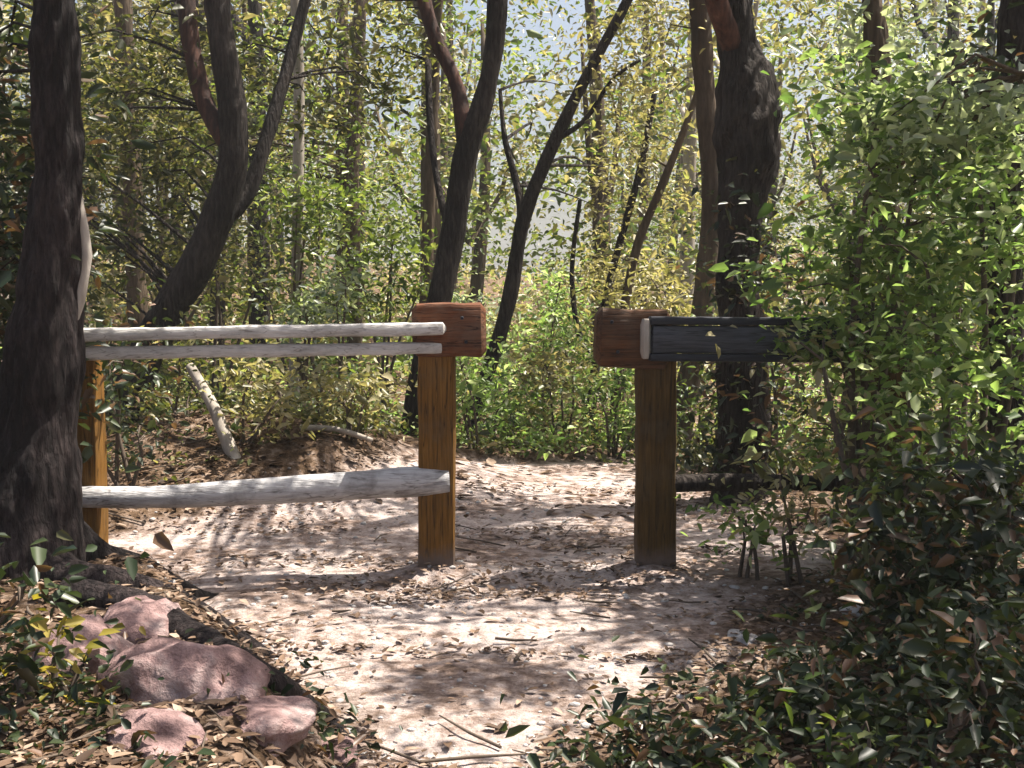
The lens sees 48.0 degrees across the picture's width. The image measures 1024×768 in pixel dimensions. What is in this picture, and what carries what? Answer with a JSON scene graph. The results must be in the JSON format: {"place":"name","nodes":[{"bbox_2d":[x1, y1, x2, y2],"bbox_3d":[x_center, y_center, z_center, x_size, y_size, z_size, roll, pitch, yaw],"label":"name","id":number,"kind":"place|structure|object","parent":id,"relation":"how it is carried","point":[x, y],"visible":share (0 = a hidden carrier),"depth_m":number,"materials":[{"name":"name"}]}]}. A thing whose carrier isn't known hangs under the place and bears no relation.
{"place":"outdoors","nodes":[
{"label":"outdoors","id":0,"kind":"place"},
{"bbox_2d":[108,447,849,767],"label":"path","id":1,"kind":"structure","parent":0,"point":[492,670],"depth_m":4.55,"materials":[{"name":"soil"}]},
{"bbox_2d":[321,736,359,767],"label":"rock","id":2,"kind":"object","parent":1,"relation":"on","point":[339,756],"visible":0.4,"depth_m":2.95,"materials":[{"name":"pink stone"}]},
{"bbox_2d":[109,439,849,767],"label":"pebbles","id":3,"kind":"object","parent":1,"relation":"on","point":[585,725],"visible":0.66,"depth_m":4.24,"materials":[{"name":"beige stone"}]},
{"bbox_2d":[3,0,999,276],"label":"sky","id":4,"kind":"structure","parent":0,"point":[557,22],"materials":[{"name":"white"}]},
{"bbox_2d":[0,247,1023,767],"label":"ground","id":5,"kind":"structure","parent":0,"point":[318,455],"depth_m":5.97,"materials":[{"name":"soil"}]},
{"bbox_2d":[0,593,145,707],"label":"shrub","id":6,"kind":"object","parent":5,"relation":"on","point":[74,621],"visible":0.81,"depth_m":2.74,"materials":[{"name":"green plant"}]},
{"bbox_2d":[0,167,157,463],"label":"shrub","id":7,"kind":"object","parent":5,"relation":"on","point":[87,453],"visible":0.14,"depth_m":4.63,"materials":[{"name":"green plant"}]},
{"bbox_2d":[32,614,133,677],"bbox_3d":[-1.153,0.735,3.065,0.288,0.213,0.356,-1,5,-8],"label":"rock","id":8,"kind":"object","parent":5,"relation":"on","point":[93,627],"visible":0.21,"depth_m":3.02,"materials":[{"name":"pink stone"}]},
{"bbox_2d":[1,242,165,437],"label":"shrub","id":9,"kind":"object","parent":5,"relation":"on","point":[103,285],"visible":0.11,"depth_m":7.22,"materials":[{"name":"green plant"}]},
{"bbox_2d":[0,530,173,720],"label":"shrub","id":10,"kind":"object","parent":5,"relation":"on","point":[26,669],"visible":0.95,"depth_m":2.65,"materials":[{"name":"green plant"}]},
{"bbox_2d":[5,0,190,285],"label":"tree","id":11,"kind":"object","parent":5,"relation":"on","point":[92,11],"visible":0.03,"depth_m":19.15,"materials":[{"name":"green plant"}]},
{"bbox_2d":[0,0,268,344],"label":"tree","id":12,"kind":"object","parent":5,"relation":"on","point":[134,282],"visible":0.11,"depth_m":10.79,"materials":[{"name":"green plant"}]},
{"bbox_2d":[103,595,181,644],"bbox_3d":[-1.098,0.716,3.395,0.254,0.160,0.343,1,5,8],"label":"rock","id":13,"kind":"object","parent":5,"relation":"on","point":[132,614],"visible":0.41,"depth_m":3.32,"materials":[{"name":"pink stone"}]},
{"bbox_2d":[100,707,207,764],"bbox_3d":[-0.804,0.781,2.560,0.280,0.107,0.193,4,6,40],"label":"rock","id":14,"kind":"object","parent":5,"relation":"on","point":[172,728],"visible":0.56,"depth_m":2.52,"materials":[{"name":"pink stone"}]},
{"bbox_2d":[84,274,242,485],"bbox_3d":[-2.136,0.027,6.018,1.156,1.206,1.228,1,5,17],"label":"shrub","id":15,"kind":"object","parent":5,"relation":"on","point":[129,466],"visible":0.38,"depth_m":6.04,"materials":[{"name":"green plant"}]},
{"bbox_2d":[0,0,362,753],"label":"tree","id":16,"kind":"object","parent":5,"relation":"on","point":[44,344],"visible":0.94,"depth_m":3.90,"materials":[{"name":"brown plant"}]},
{"bbox_2d":[96,637,270,708],"bbox_3d":[-0.820,0.740,2.881,0.464,0.215,0.318,2,5,20],"label":"rock","id":17,"kind":"object","parent":5,"relation":"on","point":[185,669],"visible":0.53,"depth_m":2.79,"materials":[{"name":"pink stone"}]},
{"bbox_2d":[88,101,282,371],"bbox_3d":[-3.860,-1.601,12.332,2.516,3.035,1.817,0,5,0],"label":"tree","id":18,"kind":"object","parent":5,"relation":"on","point":[156,294],"visible":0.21,"depth_m":12.43,"materials":[{"name":"green plant"}]},
{"bbox_2d":[5,0,382,301],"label":"tree","id":19,"kind":"object","parent":5,"relation":"on","point":[323,4],"visible":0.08,"depth_m":16.19,"materials":[{"name":"green plant"}]},
{"bbox_2d":[123,305,269,420],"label":"shrub","id":20,"kind":"object","parent":5,"relation":"on","point":[167,398],"visible":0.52,"depth_m":7.05,"materials":[{"name":"green plant"}]},
{"bbox_2d":[0,628,402,767],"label":"ground cover","id":21,"kind":"object","parent":5,"relation":"on","point":[37,748],"visible":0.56,"depth_m":2.63,"materials":[{"name":"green plant"}]},
{"bbox_2d":[103,177,319,406],"bbox_3d":[-2.233,-0.595,8.559,1.624,1.984,1.470,0,5,0],"label":"shrub","id":22,"kind":"object","parent":5,"relation":"on","point":[219,279],"visible":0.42,"depth_m":8.57,"materials":[{"name":"green plant"}]},
{"bbox_2d":[186,363,240,458],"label":"fallen branch","id":23,"kind":"object","parent":5,"relation":"on","point":[227,441],"visible":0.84,"depth_m":6.62,"materials":[{"name":"beige wood"}]},
{"bbox_2d":[0,0,447,427],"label":"tree","id":24,"kind":"object","parent":5,"relation":"on","point":[235,183],"visible":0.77,"depth_m":7.69,"materials":[{"name":"green plant"}]},
{"bbox_2d":[19,0,458,344],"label":"tree","id":25,"kind":"object","parent":5,"relation":"on","point":[223,304],"visible":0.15,"depth_m":14.95,"materials":[{"name":"green plant"}]},
{"bbox_2d":[15,0,477,359],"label":"tree","id":26,"kind":"object","parent":5,"relation":"on","point":[255,7],"visible":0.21,"depth_m":13.89,"materials":[{"name":"green plant"}]},
{"bbox_2d":[107,401,408,484],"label":"ground cover","id":27,"kind":"object","parent":5,"relation":"on","point":[212,429],"visible":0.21,"depth_m":6.72,"materials":[{"name":"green plant"}]},
{"bbox_2d":[217,695,316,756],"bbox_3d":[-0.588,0.799,2.691,0.219,0.100,0.363,2,5,29],"label":"rock","id":28,"kind":"object","parent":5,"relation":"on","point":[284,723],"visible":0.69,"depth_m":2.66,"materials":[{"name":"pink stone"}]},
{"bbox_2d":[196,339,346,442],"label":"shrub","id":29,"kind":"object","parent":5,"relation":"on","point":[250,374],"visible":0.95,"depth_m":6.66,"materials":[{"name":"green plant"}]},
{"bbox_2d":[136,0,406,290],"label":"tree","id":30,"kind":"object","parent":5,"relation":"on","point":[275,22],"visible":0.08,"depth_m":19.57,"materials":[{"name":"green plant"}]},
{"bbox_2d":[77,302,486,566],"bbox_3d":[-1.050,0.290,4.814,1.918,1.262,0.281,-1,5,-9],"label":"wooden fence","id":31,"kind":"object","parent":5,"relation":"on","point":[444,335],"visible":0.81,"depth_m":4.77,"materials":[{"name":"brown wood"}]},
{"bbox_2d":[141,0,441,372],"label":"tree","id":32,"kind":"object","parent":5,"relation":"on","point":[351,139],"visible":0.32,"depth_m":12.30,"materials":[{"name":"green plant"}]},
{"bbox_2d":[174,0,411,406],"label":"tree","id":33,"kind":"object","parent":5,"relation":"on","point":[298,158],"visible":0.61,"depth_m":9.51,"materials":[{"name":"green plant"}]},
{"bbox_2d":[197,55,396,286],"bbox_3d":[-5.608,-4.801,26.583,5.270,5.748,3.718,-3,5,-31],"label":"tree","id":34,"kind":"object","parent":5,"relation":"on","point":[281,260],"visible":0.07,"depth_m":26.70,"materials":[{"name":"green plant"}]},
{"bbox_2d":[200,160,399,408],"bbox_3d":[-1.785,-0.745,9.546,1.662,2.215,1.502,-4,6,-44],"label":"shrub","id":35,"kind":"object","parent":5,"relation":"on","point":[314,219],"visible":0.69,"depth_m":9.42,"materials":[{"name":"green plant"}]},
{"bbox_2d":[245,242,393,423],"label":"shrub","id":36,"kind":"object","parent":5,"relation":"on","point":[341,288],"visible":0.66,"depth_m":7.54,"materials":[{"name":"green plant"}]},
{"bbox_2d":[234,0,412,300],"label":"tree","id":37,"kind":"object","parent":5,"relation":"on","point":[273,5],"visible":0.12,"depth_m":18.14,"materials":[{"name":"green plant"}]},
{"bbox_2d":[255,355,416,446],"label":"shrub","id":38,"kind":"object","parent":5,"relation":"on","point":[373,387],"visible":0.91,"depth_m":7.00,"materials":[{"name":"green plant"}]},
{"bbox_2d":[262,0,420,279],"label":"tree","id":39,"kind":"object","parent":5,"relation":"on","point":[362,169],"visible":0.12,"depth_m":31.20,"materials":[{"name":"green plant"}]},
{"bbox_2d":[301,193,468,423],"bbox_3d":[-1.015,-0.561,9.149,1.246,1.960,1.299,2,5,28],"label":"shrub","id":40,"kind":"object","parent":5,"relation":"on","point":[409,251],"visible":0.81,"depth_m":9.10,"materials":[{"name":"green plant"}]},
{"bbox_2d":[231,0,555,342],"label":"tree","id":41,"kind":"object","parent":5,"relation":"on","point":[464,52],"visible":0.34,"depth_m":16.55,"materials":[{"name":"green plant"}]},
{"bbox_2d":[300,0,507,437],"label":"tree","id":42,"kind":"object","parent":5,"relation":"on","point":[471,122],"visible":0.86,"depth_m":8.09,"materials":[{"name":"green plant"}]},
{"bbox_2d":[343,0,475,302],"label":"tree","id":43,"kind":"object","parent":5,"relation":"on","point":[429,196],"visible":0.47,"depth_m":10.36,"materials":[{"name":"green plant"}]},
{"bbox_2d":[282,1,587,296],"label":"tree","id":44,"kind":"object","parent":5,"relation":"on","point":[447,149],"visible":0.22,"depth_m":20.43,"materials":[{"name":"green plant"}]},
{"bbox_2d":[314,0,576,294],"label":"tree","id":45,"kind":"object","parent":5,"relation":"on","point":[449,29],"visible":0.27,"depth_m":27.18,"materials":[{"name":"green plant"}]},
{"bbox_2d":[282,0,616,307],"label":"tree","id":46,"kind":"object","parent":5,"relation":"on","point":[478,263],"visible":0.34,"depth_m":18.91,"materials":[{"name":"green plant"}]},
{"bbox_2d":[400,273,520,380],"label":"shrub","id":47,"kind":"object","parent":5,"relation":"on","point":[463,296],"visible":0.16,"depth_m":11.87,"materials":[{"name":"green plant"}]},
{"bbox_2d":[398,329,532,450],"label":"shrub","id":48,"kind":"object","parent":5,"relation":"on","point":[465,385],"visible":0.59,"depth_m":7.94,"materials":[{"name":"green plant"}]},
{"bbox_2d":[0,343,972,518],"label":"leaf litter","id":49,"kind":"object","parent":5,"relation":"on","point":[490,461],"visible":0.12,"depth_m":6.92,"materials":[{"name":"brown plant"}]},
{"bbox_2d":[0,331,980,473],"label":"undergrowth","id":50,"kind":"object","parent":5,"relation":"on","point":[500,443],"visible":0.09,"depth_m":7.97,"materials":[{"name":"green plant"}]},
{"bbox_2d":[214,0,792,279],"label":"tree","id":51,"kind":"object","parent":5,"relation":"on","point":[513,116],"visible":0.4,"depth_m":14.15,"materials":[{"name":"green plant"}]},
{"bbox_2d":[0,408,1023,767],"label":"leaf litter","id":52,"kind":"object","parent":5,"relation":"on","point":[114,756],"visible":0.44,"depth_m":3.72,"materials":[{"name":"brown plant"}]},
{"bbox_2d":[0,212,1023,399],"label":"undergrowth","id":53,"kind":"object","parent":5,"relation":"on","point":[467,288],"visible":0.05,"depth_m":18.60,"materials":[{"name":"green plant"}]},
{"bbox_2d":[0,414,1023,767],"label":"twigs","id":54,"kind":"object","parent":5,"relation":"on","point":[428,762],"visible":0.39,"depth_m":3.42,"materials":[{"name":"brown wood"}]},
{"bbox_2d":[468,358,564,446],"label":"shrub","id":55,"kind":"object","parent":5,"relation":"on","point":[512,422],"visible":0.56,"depth_m":8.49,"materials":[{"name":"green plant"}]},
{"bbox_2d":[456,296,613,429],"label":"shrub","id":56,"kind":"object","parent":5,"relation":"on","point":[558,343],"visible":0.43,"depth_m":9.71,"materials":[{"name":"green plant"}]},
{"bbox_2d":[481,315,625,443],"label":"shrub","id":57,"kind":"object","parent":5,"relation":"on","point":[552,376],"visible":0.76,"depth_m":8.54,"materials":[{"name":"green plant"}]},
{"bbox_2d":[500,254,613,402],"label":"shrub","id":58,"kind":"object","parent":5,"relation":"on","point":[561,305],"visible":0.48,"depth_m":11.55,"materials":[{"name":"green plant"}]},
{"bbox_2d":[464,0,691,435],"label":"tree","id":59,"kind":"object","parent":5,"relation":"on","point":[526,202],"visible":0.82,"depth_m":8.96,"materials":[{"name":"green plant"}]},
{"bbox_2d":[544,240,661,411],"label":"shrub","id":60,"kind":"object","parent":5,"relation":"on","point":[603,274],"visible":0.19,"depth_m":10.73,"materials":[{"name":"green plant"}]},
{"bbox_2d":[520,77,691,421],"bbox_3d":[0.772,-1.028,10.091,1.547,3.269,1.336,0,5,0],"label":"tree","id":61,"kind":"object","parent":5,"relation":"on","point":[643,151],"visible":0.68,"depth_m":10.13,"materials":[{"name":"green plant"}]},
{"bbox_2d":[515,92,696,291],"bbox_3d":[2.893,-4.524,27.775,4.745,5.411,5.195,-2,5,-22],"label":"tree","id":62,"kind":"object","parent":5,"relation":"on","point":[622,197],"visible":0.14,"depth_m":28.04,"materials":[{"name":"green plant"}]},
{"bbox_2d":[538,339,710,464],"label":"shrub","id":63,"kind":"object","parent":5,"relation":"on","point":[615,400],"visible":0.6,"depth_m":8.29,"materials":[{"name":"green plant"}]},
{"bbox_2d":[554,92,701,424],"bbox_3d":[1.064,-1.087,9.897,1.422,3.128,1.166,0,5,0],"label":"tree","id":64,"kind":"object","parent":5,"relation":"on","point":[655,202],"visible":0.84,"depth_m":9.69,"materials":[{"name":"green plant"}]},
{"bbox_2d":[499,694,762,767],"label":"shrub","id":65,"kind":"object","parent":5,"relation":"on","point":[533,760],"visible":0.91,"depth_m":2.69,"materials":[{"name":"green plant"}]},
{"bbox_2d":[548,0,717,304],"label":"tree","id":66,"kind":"object","parent":5,"relation":"on","point":[642,184],"visible":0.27,"depth_m":19.26,"materials":[{"name":"green plant"}]},
{"bbox_2d":[372,0,900,344],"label":"tree","id":67,"kind":"object","parent":5,"relation":"on","point":[595,121],"visible":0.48,"depth_m":14.41,"materials":[{"name":"green plant"}]},
{"bbox_2d":[586,247,719,325],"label":"shrub","id":68,"kind":"object","parent":5,"relation":"on","point":[656,297],"visible":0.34,"depth_m":9.01,"materials":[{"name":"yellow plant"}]},
{"bbox_2d":[564,0,767,271],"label":"tree","id":69,"kind":"object","parent":5,"relation":"on","point":[663,31],"visible":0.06,"depth_m":34.61,"materials":[{"name":"green plant"}]},
{"bbox_2d":[492,0,841,316],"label":"tree","id":70,"kind":"object","parent":5,"relation":"on","point":[691,159],"visible":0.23,"depth_m":17.77,"materials":[{"name":"green plant"}]},
{"bbox_2d":[537,0,800,450],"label":"tree","id":71,"kind":"object","parent":5,"relation":"on","point":[702,48],"visible":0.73,"depth_m":8.30,"materials":[{"name":"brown plant"}]},
{"bbox_2d":[532,635,818,767],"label":"shrub","id":72,"kind":"object","parent":5,"relation":"on","point":[655,743],"visible":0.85,"depth_m":2.82,"materials":[{"name":"green plant"}]},
{"bbox_2d":[607,234,774,406],"bbox_3d":[1.743,-0.591,11.046,2.085,1.724,1.198,4,6,40],"label":"shrub","id":73,"kind":"object","parent":5,"relation":"on","point":[655,278],"visible":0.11,"depth_m":11.16,"materials":[{"name":"green plant"}]},
{"bbox_2d":[569,60,817,293],"bbox_3d":[3.915,-4.446,25.951,5.108,5.825,5.593,-4,6,-42],"label":"tree","id":74,"kind":"object","parent":5,"relation":"on","point":[680,160],"visible":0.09,"depth_m":26.19,"materials":[{"name":"green plant"}]},
{"bbox_2d":[518,0,904,262],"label":"tree","id":75,"kind":"object","parent":5,"relation":"on","point":[802,115],"visible":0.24,"depth_m":16.03,"materials":[{"name":"green plant"}]},
{"bbox_2d":[676,297,806,459],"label":"shrub","id":76,"kind":"object","parent":5,"relation":"on","point":[692,401],"visible":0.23,"depth_m":7.83,"materials":[{"name":"green plant"}]},
{"bbox_2d":[675,462,821,579],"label":"shrub","id":77,"kind":"object","parent":5,"relation":"on","point":[754,537],"visible":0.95,"depth_m":4.75,"materials":[{"name":"green plant"}]},
{"bbox_2d":[668,0,831,509],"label":"tree","id":78,"kind":"object","parent":5,"relation":"on","point":[746,140],"visible":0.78,"depth_m":6.42,"materials":[{"name":"brown plant"}]},
{"bbox_2d":[667,226,837,461],"bbox_3d":[1.600,-0.216,7.577,1.240,1.659,1.267,0,5,0],"label":"shrub","id":79,"kind":"object","parent":5,"relation":"on","point":[776,394],"visible":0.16,"depth_m":7.48,"materials":[{"name":"green plant"}]},
{"bbox_2d":[593,307,912,567],"bbox_3d":[1.044,0.291,4.939,1.392,1.241,0.289,0,5,-4],"label":"wooden fence","id":80,"kind":"object","parent":5,"relation":"on","point":[649,345],"visible":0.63,"depth_m":4.84,"materials":[{"name":"wood"}]},
{"bbox_2d":[610,9,900,259],"bbox_3d":[4.829,-4.681,24.185,6.525,6.796,5.959,2,5,28],"label":"tree","id":81,"kind":"object","parent":5,"relation":"on","point":[697,167],"visible":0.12,"depth_m":24.27,"materials":[{"name":"green plant"}]},
{"bbox_2d":[691,696,852,767],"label":"shrub","id":82,"kind":"object","parent":5,"relation":"on","point":[760,711],"visible":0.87,"depth_m":2.70,"materials":[{"name":"green plant"}]},
{"bbox_2d":[639,11,917,295],"bbox_3d":[5.448,-4.240,22.659,5.954,6.202,5.438,1,5,8],"label":"tree","id":83,"kind":"object","parent":5,"relation":"on","point":[773,191],"visible":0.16,"depth_m":22.68,"materials":[{"name":"green plant"}]},
{"bbox_2d":[543,564,1023,767],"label":"ground cover","id":84,"kind":"object","parent":5,"relation":"on","point":[995,756],"visible":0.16,"depth_m":3.18,"materials":[{"name":"green plant"}]},
{"bbox_2d":[710,436,878,586],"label":"shrub","id":85,"kind":"object","parent":5,"relation":"on","point":[791,509],"visible":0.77,"depth_m":4.64,"materials":[{"name":"bright green leaf"},{"name":"twig"}]},
{"bbox_2d":[701,612,923,739],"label":"shrub","id":86,"kind":"object","parent":5,"relation":"on","point":[830,643],"visible":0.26,"depth_m":3.15,"materials":[{"name":"green plant"}]},
{"bbox_2d":[766,0,858,264],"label":"tree","id":87,"kind":"object","parent":5,"relation":"on","point":[829,40],"visible":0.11,"depth_m":26.93,"materials":[{"name":"green plant"}]},
{"bbox_2d":[679,0,966,312],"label":"tree","id":88,"kind":"object","parent":5,"relation":"on","point":[824,187],"visible":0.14,"depth_m":19.52,"materials":[{"name":"green plant"}]},
{"bbox_2d":[705,290,954,585],"bbox_3d":[1.313,0.235,4.520,1.084,1.216,0.757,0,5,0],"label":"shrub","id":89,"kind":"object","parent":5,"relation":"on","point":[834,427],"visible":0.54,"depth_m":4.47,"materials":[{"name":"green plant"}]},
{"bbox_2d":[693,149,973,456],"bbox_3d":[2.296,-0.653,8.154,1.830,2.354,1.773,0,5,0],"label":"shrub","id":90,"kind":"object","parent":5,"relation":"on","point":[844,393],"visible":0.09,"depth_m":8.16,"materials":[{"name":"green plant"}]},
{"bbox_2d":[748,648,942,767],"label":"shrub","id":91,"kind":"object","parent":5,"relation":"on","point":[761,748],"visible":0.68,"depth_m":2.62,"materials":[{"name":"green plant"}]},
{"bbox_2d":[708,28,1023,568],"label":"shrub","id":92,"kind":"object","parent":5,"relation":"on","point":[773,285],"visible":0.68,"depth_m":4.63,"materials":[{"name":"green plant"}]},
{"bbox_2d":[713,603,1023,767],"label":"shrub","id":93,"kind":"object","parent":5,"relation":"on","point":[813,686],"visible":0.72,"depth_m":2.88,"materials":[{"name":"green plant"}]},
{"bbox_2d":[759,0,999,288],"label":"tree","id":94,"kind":"object","parent":5,"relation":"on","point":[925,35],"visible":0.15,"depth_m":16.14,"materials":[{"name":"green plant"}]},
{"bbox_2d":[764,229,1022,533],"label":"shrub","id":95,"kind":"object","parent":5,"relation":"on","point":[844,294],"visible":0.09,"depth_m":5.05,"materials":[{"name":"green plant"}]},
{"bbox_2d":[793,0,997,293],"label":"tree","id":96,"kind":"object","parent":5,"relation":"on","point":[992,19],"visible":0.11,"depth_m":14.40,"materials":[{"name":"green plant"}]},
{"bbox_2d":[770,405,1023,662],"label":"shrub","id":97,"kind":"object","parent":5,"relation":"on","point":[891,534],"visible":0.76,"depth_m":3.31,"materials":[{"name":"green plant"}]},
{"bbox_2d":[770,623,1023,767],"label":"shrub","id":98,"kind":"object","parent":5,"relation":"on","point":[962,747],"visible":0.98,"depth_m":2.49,"materials":[{"name":"green plant"}]},
{"bbox_2d":[781,122,1023,596],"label":"shrub","id":99,"kind":"object","parent":5,"relation":"on","point":[1006,374],"visible":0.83,"depth_m":4.10,"materials":[{"name":"green plant"}]},
{"bbox_2d":[786,0,1023,438],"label":"tree","id":100,"kind":"object","parent":5,"relation":"on","point":[877,32],"visible":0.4,"depth_m":4.50,"materials":[{"name":"green plant"}]},
{"bbox_2d":[810,532,1023,728],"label":"shrub","id":101,"kind":"object","parent":5,"relation":"on","point":[943,561],"visible":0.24,"depth_m":3.16,"materials":[{"name":"green plant"}]},
{"bbox_2d":[822,407,1023,619],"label":"shrub","id":102,"kind":"object","parent":5,"relation":"on","point":[880,464],"visible":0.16,"depth_m":3.96,"materials":[{"name":"green plant"}]},
{"bbox_2d":[837,551,1023,767],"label":"shrub","id":103,"kind":"object","parent":5,"relation":"on","point":[1010,673],"visible":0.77,"depth_m":2.76,"materials":[{"name":"green plant"}]},
{"bbox_2d":[854,153,1023,457],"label":"shrub","id":104,"kind":"object","parent":5,"relation":"on","point":[960,310],"visible":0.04,"depth_m":7.55,"materials":[{"name":"green plant"}]},
{"bbox_2d":[910,0,1023,543],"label":"tree","id":105,"kind":"object","parent":5,"relation":"on","point":[1008,36],"visible":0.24,"depth_m":5.07,"materials":[{"name":"green plant"}]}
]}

